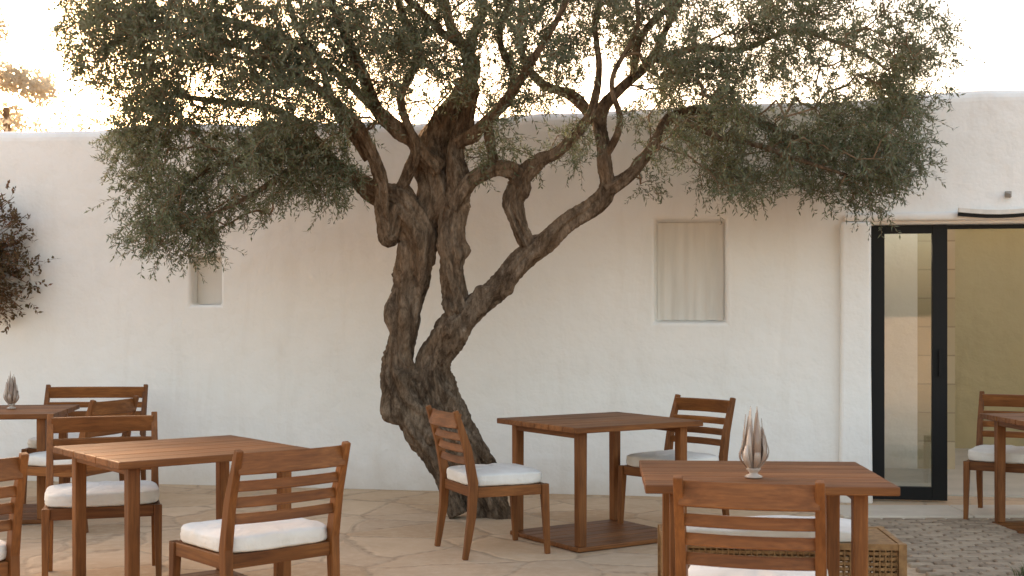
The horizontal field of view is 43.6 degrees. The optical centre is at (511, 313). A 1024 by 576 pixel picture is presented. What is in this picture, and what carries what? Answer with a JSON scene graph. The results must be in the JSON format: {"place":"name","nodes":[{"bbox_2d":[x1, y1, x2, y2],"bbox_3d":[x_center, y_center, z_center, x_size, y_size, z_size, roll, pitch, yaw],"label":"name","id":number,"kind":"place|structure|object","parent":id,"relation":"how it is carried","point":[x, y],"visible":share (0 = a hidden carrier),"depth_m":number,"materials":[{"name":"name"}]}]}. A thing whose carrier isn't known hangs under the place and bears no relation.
{"place":"outdoors","nodes":[
{"label":"outdoors","id":0,"kind":"place"},
{"bbox_2d":[0,480,1023,575],"bbox_3d":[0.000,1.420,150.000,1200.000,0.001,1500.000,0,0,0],"label":"ground","id":1,"kind":"structure","parent":0,"point":[387,532],"depth_m":8.08,"materials":[{"name":"beige stone"}]},
{"bbox_2d":[0,452,28,575],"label":"wooden chair","id":2,"kind":"object","parent":1,"relation":"on","point":[14,468],"visible":1,"depth_m":5.16,"materials":[{"name":"brown wood"}]},
{"bbox_2d":[0,179,60,333],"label":"climbing shrub","id":3,"kind":"object","parent":1,"relation":"on","point":[10,240],"visible":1,"depth_m":10.68,"materials":[{"name":"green plant"}]},
{"bbox_2d":[0,404,79,523],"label":"wooden table","id":4,"kind":"object","parent":1,"relation":"on","point":[31,514],"visible":0.48,"depth_m":8.65,"materials":[{"name":"brown wood"}]},
{"bbox_2d":[3,371,18,408],"bbox_3d":[-3.519,0.535,9.002,0.102,0.267,0.107,0,0,0],"label":"decorative petal vase","id":5,"kind":"object","parent":4,"relation":"on","point":[11,395],"visible":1,"depth_m":8.97,"materials":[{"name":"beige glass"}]},
{"bbox_2d":[0,6,105,131],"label":"background trees","id":6,"kind":"object","parent":1,"relation":"on","point":[12,77],"visible":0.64,"depth_m":43.18,"materials":[{"name":"orange plant"}]},
{"bbox_2d":[27,395,138,532],"bbox_3d":[-2.902,0.989,8.584,0.621,0.865,0.518,0,0,18],"label":"wooden chair","id":7,"kind":"object","parent":1,"relation":"on","point":[37,464],"visible":0.2,"depth_m":8.40,"materials":[{"name":"brown wood"}]},
{"bbox_2d":[21,384,147,503],"bbox_3d":[-3.252,0.989,9.801,0.798,0.865,0.621,0,0,-3],"label":"wooden chair","id":8,"kind":"object","parent":1,"relation":"on","point":[92,392],"visible":0.25,"depth_m":10.05,"materials":[{"name":"brown wood"}]},
{"bbox_2d":[41,412,161,575],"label":"wooden chair","id":9,"kind":"object","parent":1,"relation":"on","point":[104,499],"visible":0.73,"depth_m":6.92,"materials":[{"name":"brown wood"}]},
{"bbox_2d":[53,435,307,575],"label":"wooden table","id":10,"kind":"object","parent":1,"relation":"on","point":[129,459],"visible":0.81,"depth_m":6.36,"materials":[{"name":"brown wood"}]},
{"bbox_2d":[169,441,350,575],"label":"wooden chair","id":11,"kind":"object","parent":1,"relation":"on","point":[228,542],"visible":1,"depth_m":5.46,"materials":[{"name":"brown wood"}]},
{"bbox_2d":[425,405,550,559],"bbox_3d":[-0.157,0.989,7.680,0.621,0.865,0.518,0,0,-23],"label":"wooden chair","id":12,"kind":"object","parent":1,"relation":"on","point":[471,480],"visible":1,"depth_m":7.53,"materials":[{"name":"brown wood"}]},
{"bbox_2d":[25,0,986,519],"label":"olive tree","id":13,"kind":"object","parent":1,"relation":"on","point":[265,62],"visible":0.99,"depth_m":8.58,"materials":[{"name":"green plant"}]},
{"bbox_2d":[0,90,1023,496],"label":"whitewashed wall","id":14,"kind":"structure","parent":1,"relation":"on","point":[278,332],"depth_m":10.18,"materials":[{"name":"paint"}]},
{"bbox_2d":[657,222,723,319],"bbox_3d":[1.395,-0.330,10.005,0.515,0.762,0.015,0,0,10],"label":"window curtain","id":15,"kind":"object","parent":14,"relation":"attached to","point":[690,271],"depth_m":10.01,"materials":[{"name":"fabric"}]},
{"bbox_2d":[839,212,1023,502],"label":"door pilaster and lintel","id":16,"kind":"object","parent":14,"relation":"attached to","point":[855,434],"visible":0.86,"depth_m":9.60,"materials":[{"name":"paint"}]},
{"bbox_2d":[958,208,1023,217],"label":"rolled awning","id":17,"kind":"object","parent":16,"relation":"attached to","point":[983,213],"visible":1,"depth_m":9.41,"materials":[{"name":"white fabric"}]},
{"bbox_2d":[1005,191,1011,197],"bbox_3d":[3.658,-0.877,9.439,0.046,0.056,0.110,0,0,23],"label":"wall spotlight","id":18,"kind":"object","parent":14,"relation":"attached to","point":[1008,194],"depth_m":9.41,"materials":[{"name":"silver metal"}]},
{"bbox_2d":[497,412,702,552],"bbox_3d":[0.550,1.043,8.120,0.980,0.746,0.878,0,0,-33],"label":"wooden table","id":19,"kind":"object","parent":1,"relation":"on","point":[580,534],"visible":0.85,"depth_m":8.01,"materials":[{"name":"brown wood"}]},
{"bbox_2d":[617,394,735,523],"bbox_3d":[1.098,0.989,8.484,0.621,0.865,0.518,0,0,-42],"label":"wooden chair","id":20,"kind":"object","parent":1,"relation":"on","point":[632,468],"visible":0.58,"depth_m":8.47,"materials":[{"name":"brown wood"}]},
{"bbox_2d":[673,475,827,575],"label":"wooden chair","id":21,"kind":"object","parent":1,"relation":"on","point":[757,497],"visible":1,"depth_m":4.36,"materials":[{"name":"brown wood"}]},
{"bbox_2d":[639,460,899,575],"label":"wooden table","id":22,"kind":"object","parent":1,"relation":"on","point":[857,484],"visible":0.88,"depth_m":5.30,"materials":[{"name":"brown wood"}]},
{"bbox_2d":[739,405,768,478],"bbox_3d":[0.987,0.521,5.219,0.122,0.295,0.112,0,0,0],"label":"decorative petal vase","id":23,"kind":"object","parent":22,"relation":"on","point":[753,451],"visible":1,"depth_m":5.19,"materials":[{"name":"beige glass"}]},
{"bbox_2d":[658,515,906,575],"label":"wicker bench","id":24,"kind":"object","parent":1,"relation":"on","point":[887,553],"visible":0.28,"depth_m":5.84,"materials":[{"name":"wicker"}]},
{"bbox_2d":[840,505,1023,518],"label":"threshold paving","id":25,"kind":"structure","parent":1,"relation":"on","point":[925,511],"depth_m":8.99,"materials":[{"name":"stone"}]},
{"bbox_2d":[963,391,1023,519],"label":"wooden chair","id":26,"kind":"object","parent":25,"relation":"on","point":[980,460],"visible":0.81,"depth_m":8.82,"materials":[{"name":"brown wood"}]},
{"bbox_2d":[871,224,1023,500],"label":"glass door","id":27,"kind":"structure","parent":1,"relation":"on","point":[936,490],"depth_m":9.64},
{"bbox_2d":[0,0,1023,131],"label":"sky","id":28,"kind":"structure","parent":0,"point":[994,33],"materials":[{"name":"white"}]},
{"bbox_2d":[845,518,1023,575],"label":"brick paving","id":29,"kind":"structure","parent":0,"point":[961,547],"depth_m":7.72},
{"bbox_2d":[979,413,1023,533],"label":"wooden table","id":30,"kind":"object","parent":29,"relation":"on","point":[1002,421],"visible":0.86,"depth_m":8.50,"materials":[{"name":"brown wood"}]},
{"bbox_2d":[1010,562,1023,575],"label":"grass clump","id":31,"kind":"object","parent":29,"relation":"on","point":[1017,571],"visible":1,"depth_m":6.78,"materials":[{"name":"green plant"}]},
{"bbox_2d":[885,448,1023,497],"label":"room floor","id":32,"kind":"structure","parent":0,"point":[922,477],"depth_m":10.88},
{"bbox_2d":[885,234,916,468],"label":"partition wall","id":33,"kind":"structure","parent":32,"relation":"on","point":[901,352],"depth_m":11.66,"materials":[{"name":"paint"}]},
{"bbox_2d":[917,229,954,468],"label":"stone pier","id":34,"kind":"structure","parent":32,"relation":"on","point":[923,351],"depth_m":11.64,"materials":[{"name":"beige stone"}]},
{"bbox_2d":[955,229,1023,448],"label":"room walls","id":35,"kind":"structure","parent":32,"relation":"on","point":[989,311],"depth_m":13.34,"materials":[{"name":"beige paint"}]}
]}

